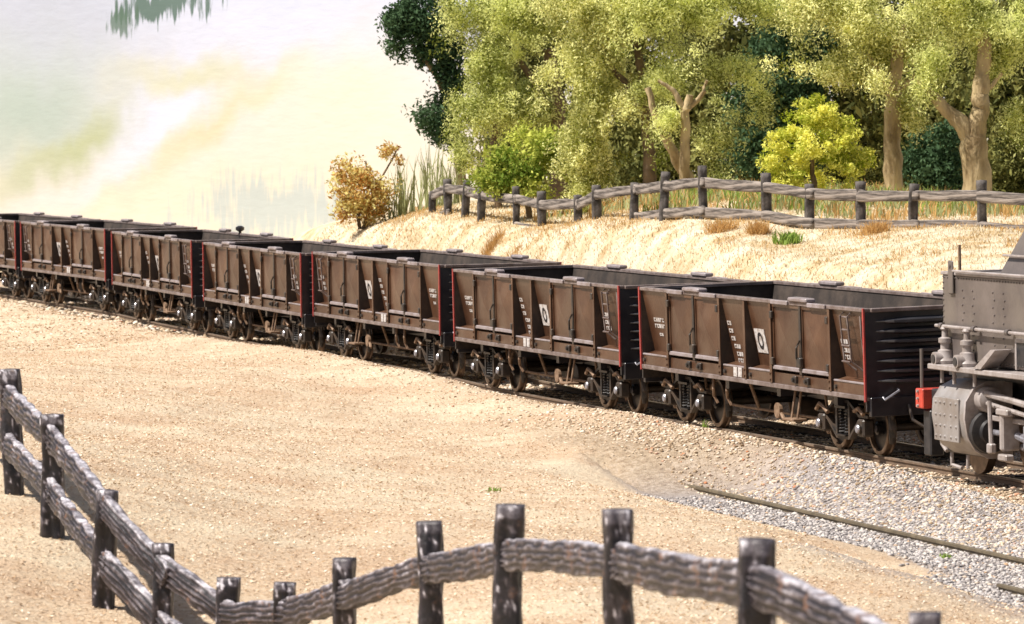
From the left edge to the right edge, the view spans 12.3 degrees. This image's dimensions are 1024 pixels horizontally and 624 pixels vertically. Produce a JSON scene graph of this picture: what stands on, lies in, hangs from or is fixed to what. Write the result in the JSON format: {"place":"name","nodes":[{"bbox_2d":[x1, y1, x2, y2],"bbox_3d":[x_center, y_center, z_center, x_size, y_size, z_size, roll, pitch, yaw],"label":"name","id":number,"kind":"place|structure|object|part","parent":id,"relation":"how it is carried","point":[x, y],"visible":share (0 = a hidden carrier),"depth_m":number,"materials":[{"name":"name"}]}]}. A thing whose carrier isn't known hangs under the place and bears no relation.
{"place":"outdoors","nodes":[
{"label":"outdoors","id":0,"kind":"place"},
{"bbox_2d":[0,0,995,237],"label":"sky","id":1,"kind":"structure","parent":0,"point":[253,116],"depth_m":156.68,"materials":[{"name":"white"}]},
{"bbox_2d":[0,198,1023,623],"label":"ground","id":2,"kind":"structure","parent":0,"point":[640,470],"depth_m":68.53,"materials":[{"name":"beige sand"}]},
{"bbox_2d":[0,299,201,350],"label":"straw litter","id":3,"kind":"object","parent":2,"relation":"on","point":[73,325],"visible":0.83,"depth_m":115.74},
{"bbox_2d":[0,289,583,388],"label":"ballast stones","id":4,"kind":"object","parent":2,"relation":"on","point":[181,321],"visible":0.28,"depth_m":123.15,"materials":[{"name":"grey gravel"}]},
{"bbox_2d":[325,140,405,228],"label":"bush","id":5,"kind":"object","parent":2,"relation":"on","point":[359,206],"visible":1,"depth_m":123.76,"materials":[{"name":"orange plant"}]},
{"bbox_2d":[376,154,428,220],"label":"reed clump","id":6,"kind":"object","parent":2,"relation":"on","point":[401,205],"visible":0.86,"depth_m":123.87,"materials":[{"name":"plant"}]},
{"bbox_2d":[373,0,476,201],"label":"broadleaf tree","id":7,"kind":"object","parent":2,"relation":"on","point":[406,19],"visible":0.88,"depth_m":122.56,"materials":[{"name":"green plant"}]},
{"bbox_2d":[409,137,453,210],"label":"reed clump","id":8,"kind":"object","parent":2,"relation":"on","point":[424,179],"visible":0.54,"depth_m":121.88,"materials":[{"name":"plant"}]},
{"bbox_2d":[428,156,463,206],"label":"reed clump","id":9,"kind":"object","parent":2,"relation":"on","point":[456,198],"visible":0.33,"depth_m":120.94,"materials":[{"name":"green plant"}]},
{"bbox_2d":[0,368,941,623],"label":"timber fence","id":10,"kind":"object","parent":2,"relation":"on","point":[751,583],"visible":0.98,"depth_m":39.54,"materials":[{"name":"grey wood"}]},
{"bbox_2d":[485,487,500,490],"bbox_3d":[-0.251,2.364,63.149,0.261,0.112,0.213,0,2,0],"label":"weed","id":11,"kind":"object","parent":2,"relation":"on","point":[494,489],"visible":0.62,"depth_m":63.13,"materials":[{"name":"green plant"}]},
{"bbox_2d":[476,225,512,254],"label":"grass tuft","id":12,"kind":"object","parent":2,"relation":"on","point":[493,243],"visible":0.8,"depth_m":110.99,"materials":[{"name":"brown plant"}]},
{"bbox_2d":[468,29,547,199],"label":"shade tree","id":13,"kind":"object","parent":2,"relation":"on","point":[488,138],"visible":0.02,"depth_m":128.32,"materials":[{"name":"green plant"}]},
{"bbox_2d":[426,0,590,208],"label":"willow tree","id":14,"kind":"object","parent":2,"relation":"on","point":[488,65],"visible":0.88,"depth_m":117.58,"materials":[{"name":"green plant"}]},
{"bbox_2d":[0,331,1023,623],"bbox_3d":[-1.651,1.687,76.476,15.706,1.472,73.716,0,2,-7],"label":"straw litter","id":15,"kind":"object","parent":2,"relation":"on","point":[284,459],"visible":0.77,"depth_m":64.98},
{"bbox_2d":[0,287,1023,493],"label":"railway track","id":16,"kind":"structure","parent":2,"relation":"on","point":[957,473],"depth_m":84.76,"materials":[{"name":"metal"}]},
{"bbox_2d":[0,212,100,298],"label":"open wagon","id":17,"kind":"object","parent":16,"relation":"on","point":[13,280],"visible":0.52,"depth_m":143.74,"materials":[{"name":"paint"}]},
{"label":"door","id":18,"kind":"part","parent":17,"relation":"part of","materials":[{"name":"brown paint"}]},
{"bbox_2d":[20,219,196,313],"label":"open wagon","id":19,"kind":"object","parent":16,"relation":"on","point":[56,256],"visible":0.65,"depth_m":136.01,"materials":[{"name":"paint"}]},
{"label":"door","id":20,"kind":"part","parent":19,"relation":"part of","materials":[{"name":"brown paint"}]},
{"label":"door","id":21,"kind":"part","parent":19,"relation":"part of","materials":[{"name":"brown paint"}]},
{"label":"door","id":22,"kind":"part","parent":19,"relation":"part of","materials":[{"name":"brown paint"}]},
{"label":"door","id":23,"kind":"part","parent":19,"relation":"part of","materials":[{"name":"brown paint"}]},
{"bbox_2d":[111,226,292,332],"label":"open wagon","id":24,"kind":"object","parent":16,"relation":"on","point":[149,267],"visible":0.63,"depth_m":124.38,"materials":[{"name":"paint"}]},
{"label":"door","id":25,"kind":"part","parent":24,"relation":"part of","materials":[{"name":"brown paint"}]},
{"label":"door","id":26,"kind":"part","parent":24,"relation":"part of","materials":[{"name":"brown paint"}]},
{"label":"door","id":27,"kind":"part","parent":24,"relation":"part of","materials":[{"name":"brown paint"}]},
{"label":"door","id":28,"kind":"part","parent":24,"relation":"part of","materials":[{"name":"brown paint"}]},
{"bbox_2d":[202,239,397,353],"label":"open wagon","id":29,"kind":"object","parent":16,"relation":"on","point":[252,281],"visible":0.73,"depth_m":112.91,"materials":[{"name":"paint"}]},
{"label":"door","id":30,"kind":"part","parent":29,"relation":"part of","materials":[{"name":"brown paint"}]},
{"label":"door","id":31,"kind":"part","parent":29,"relation":"part of","materials":[{"name":"brown paint"}]},
{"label":"door","id":32,"kind":"part","parent":29,"relation":"part of","materials":[{"name":"brown paint"}]},
{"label":"door","id":33,"kind":"part","parent":29,"relation":"part of","materials":[{"name":"brown paint"}]},
{"bbox_2d":[312,249,561,377],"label":"open wagon","id":34,"kind":"object","parent":16,"relation":"on","point":[401,300],"visible":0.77,"depth_m":102.63,"materials":[{"name":"paint"}]},
{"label":"door","id":35,"kind":"part","parent":34,"relation":"part of","materials":[{"name":"brown paint"}]},
{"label":"door","id":36,"kind":"part","parent":34,"relation":"part of","materials":[{"name":"brown paint"}]},
{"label":"door","id":37,"kind":"part","parent":34,"relation":"part of","materials":[{"name":"brown paint"}]},
{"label":"door","id":38,"kind":"part","parent":34,"relation":"part of","materials":[{"name":"brown paint"}]},
{"bbox_2d":[452,264,752,413],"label":"open wagon","id":39,"kind":"object","parent":16,"relation":"on","point":[575,324],"visible":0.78,"depth_m":90.41,"materials":[{"name":"paint"}]},
{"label":"door","id":40,"kind":"part","parent":39,"relation":"part of","materials":[{"name":"brown paint"}]},
{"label":"door","id":41,"kind":"part","parent":39,"relation":"part of","materials":[{"name":"brown paint"}]},
{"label":"door","id":42,"kind":"part","parent":39,"relation":"part of","materials":[{"name":"brown paint"}]},
{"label":"door","id":43,"kind":"part","parent":39,"relation":"part of","materials":[{"name":"brown paint"}]},
{"bbox_2d":[638,280,956,455],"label":"open wagon","id":44,"kind":"object","parent":16,"relation":"on","point":[806,351],"visible":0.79,"depth_m":77.87,"materials":[{"name":"brown paint"}]},
{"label":"door","id":45,"kind":"part","parent":44,"relation":"part of","materials":[{"name":"brown paint"}]},
{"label":"door","id":46,"kind":"part","parent":44,"relation":"part of","materials":[{"name":"brown paint"}]},
{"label":"door","id":47,"kind":"part","parent":44,"relation":"part of","materials":[{"name":"brown paint"}]},
{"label":"door","id":48,"kind":"part","parent":44,"relation":"part of","materials":[{"name":"brown paint"}]},
{"bbox_2d":[916,222,1023,473],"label":"steam locomotive","id":49,"kind":"object","parent":16,"relation":"on","point":[975,414],"visible":1,"depth_m":69.83,"materials":[{"name":"grey paint"}]},
{"bbox_2d":[502,241,521,256],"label":"grass tuft","id":50,"kind":"object","parent":2,"relation":"on","point":[517,248],"visible":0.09,"depth_m":109.14,"materials":[{"name":"beige plant"}]},
{"bbox_2d":[461,118,570,218],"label":"bush","id":51,"kind":"object","parent":2,"relation":"on","point":[510,171],"visible":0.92,"depth_m":113.20,"materials":[{"name":"green plant"}]},
{"bbox_2d":[485,2,653,194],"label":"shade tree","id":52,"kind":"object","parent":2,"relation":"on","point":[529,64],"visible":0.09,"depth_m":126.39,"materials":[{"name":"green plant"}]},
{"bbox_2d":[522,0,668,217],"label":"willow tree","id":53,"kind":"object","parent":2,"relation":"on","point":[584,156],"visible":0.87,"depth_m":111.63,"materials":[{"name":"green plant"}]},
{"bbox_2d":[251,349,1023,555],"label":"ballast stones","id":54,"kind":"object","parent":2,"relation":"on","point":[1004,497],"visible":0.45,"depth_m":71.66,"materials":[{"name":"grey gravel"}]},
{"bbox_2d":[601,2,735,191],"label":"shade tree","id":55,"kind":"object","parent":2,"relation":"on","point":[634,146],"visible":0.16,"depth_m":124.16,"materials":[{"name":"green plant"}]},
{"bbox_2d":[314,193,1023,291],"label":"dry grass","id":56,"kind":"structure","parent":2,"relation":"on","point":[959,228],"depth_m":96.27,"materials":[{"name":"beige plant"}]},
{"bbox_2d":[592,0,823,197],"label":"willow tree","id":57,"kind":"object","parent":2,"relation":"on","point":[669,12],"visible":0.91,"depth_m":110.55,"materials":[{"name":"green plant"}]},
{"bbox_2d":[703,215,740,234],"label":"grass tuft","id":58,"kind":"object","parent":2,"relation":"on","point":[717,226],"visible":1,"depth_m":97.89,"materials":[{"name":"brown plant"}]},
{"bbox_2d":[428,165,1023,228],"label":"timber fence","id":59,"kind":"object","parent":2,"relation":"on","point":[861,196],"visible":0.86,"depth_m":99.04,"materials":[{"name":"grey wood"}]},
{"bbox_2d":[665,0,810,190],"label":"shade tree","id":60,"kind":"object","parent":2,"relation":"on","point":[735,36],"visible":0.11,"depth_m":121.26,"materials":[{"name":"green plant"}]},
{"bbox_2d":[740,217,773,234],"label":"grass tuft","id":61,"kind":"object","parent":2,"relation":"on","point":[756,228],"visible":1,"depth_m":96.93,"materials":[{"name":"brown plant"}]},
{"bbox_2d":[523,178,1023,221],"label":"undergrowth","id":62,"kind":"object","parent":2,"relation":"on","point":[927,211],"visible":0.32,"depth_m":100.50,"materials":[{"name":"plant"}]},
{"bbox_2d":[712,0,843,180],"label":"broadleaf tree","id":63,"kind":"object","parent":2,"relation":"on","point":[796,88],"visible":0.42,"depth_m":115.44,"materials":[{"name":"green plant"}]},
{"bbox_2d":[769,229,806,244],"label":"weed","id":64,"kind":"object","parent":2,"relation":"on","point":[785,238],"visible":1,"depth_m":95.38,"materials":[{"name":"green plant"}]},
{"bbox_2d":[755,93,879,188],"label":"bush","id":65,"kind":"object","parent":2,"relation":"on","point":[826,118],"visible":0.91,"depth_m":102.79,"materials":[{"name":"yellow plant"}]},
{"bbox_2d":[625,453,1023,609],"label":"grey ballast stones","id":66,"kind":"object","parent":2,"relation":"on","point":[898,548],"visible":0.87,"depth_m":63.51,"materials":[{"name":"grey gravel"}]},
{"bbox_2d":[761,0,909,186],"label":"shade tree","id":67,"kind":"object","parent":2,"relation":"on","point":[846,103],"visible":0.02,"depth_m":118.21,"materials":[{"name":"green plant"}]},
{"bbox_2d":[686,484,1023,595],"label":"siding track","id":68,"kind":"structure","parent":2,"relation":"on","point":[1014,590],"depth_m":63.26,"materials":[{"name":"metal"}]},
{"bbox_2d":[855,217,892,235],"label":"grass tuft","id":69,"kind":"object","parent":2,"relation":"on","point":[867,229],"visible":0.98,"depth_m":94.90,"materials":[{"name":"brown plant"}]},
{"bbox_2d":[759,0,991,190],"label":"gum tree","id":70,"kind":"object","parent":2,"relation":"on","point":[855,23],"visible":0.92,"depth_m":105.68,"materials":[{"name":"green plant"}]},
{"bbox_2d":[827,0,1000,190],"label":"shade tree","id":71,"kind":"object","parent":2,"relation":"on","point":[875,118],"visible":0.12,"depth_m":115.36,"materials":[{"name":"green plant"}]},
{"bbox_2d":[900,119,962,190],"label":"bush","id":72,"kind":"object","parent":2,"relation":"on","point":[934,163],"visible":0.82,"depth_m":108.64,"materials":[{"name":"green plant"}]},
{"bbox_2d":[939,553,950,558],"bbox_3d":[5.443,3.067,59.673,0.172,0.096,0.200,0,2,0],"label":"weed","id":73,"kind":"object","parent":2,"relation":"on","point":[943,556],"visible":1,"depth_m":59.65,"materials":[{"name":"green plant"}]},
{"bbox_2d":[883,0,1023,203],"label":"gum tree","id":74,"kind":"object","parent":2,"relation":"on","point":[979,27],"visible":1,"depth_m":102.24,"materials":[{"name":"green plant"}]},
{"bbox_2d":[912,0,1023,189],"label":"shade tree","id":75,"kind":"object","parent":2,"relation":"on","point":[964,92],"visible":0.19,"depth_m":112.04,"materials":[{"name":"green plant"}]},
{"bbox_2d":[986,107,1023,193],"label":"bush","id":76,"kind":"object","parent":2,"relation":"on","point":[1010,174],"visible":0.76,"depth_m":104.31,"materials":[{"name":"green plant"}]}
]}

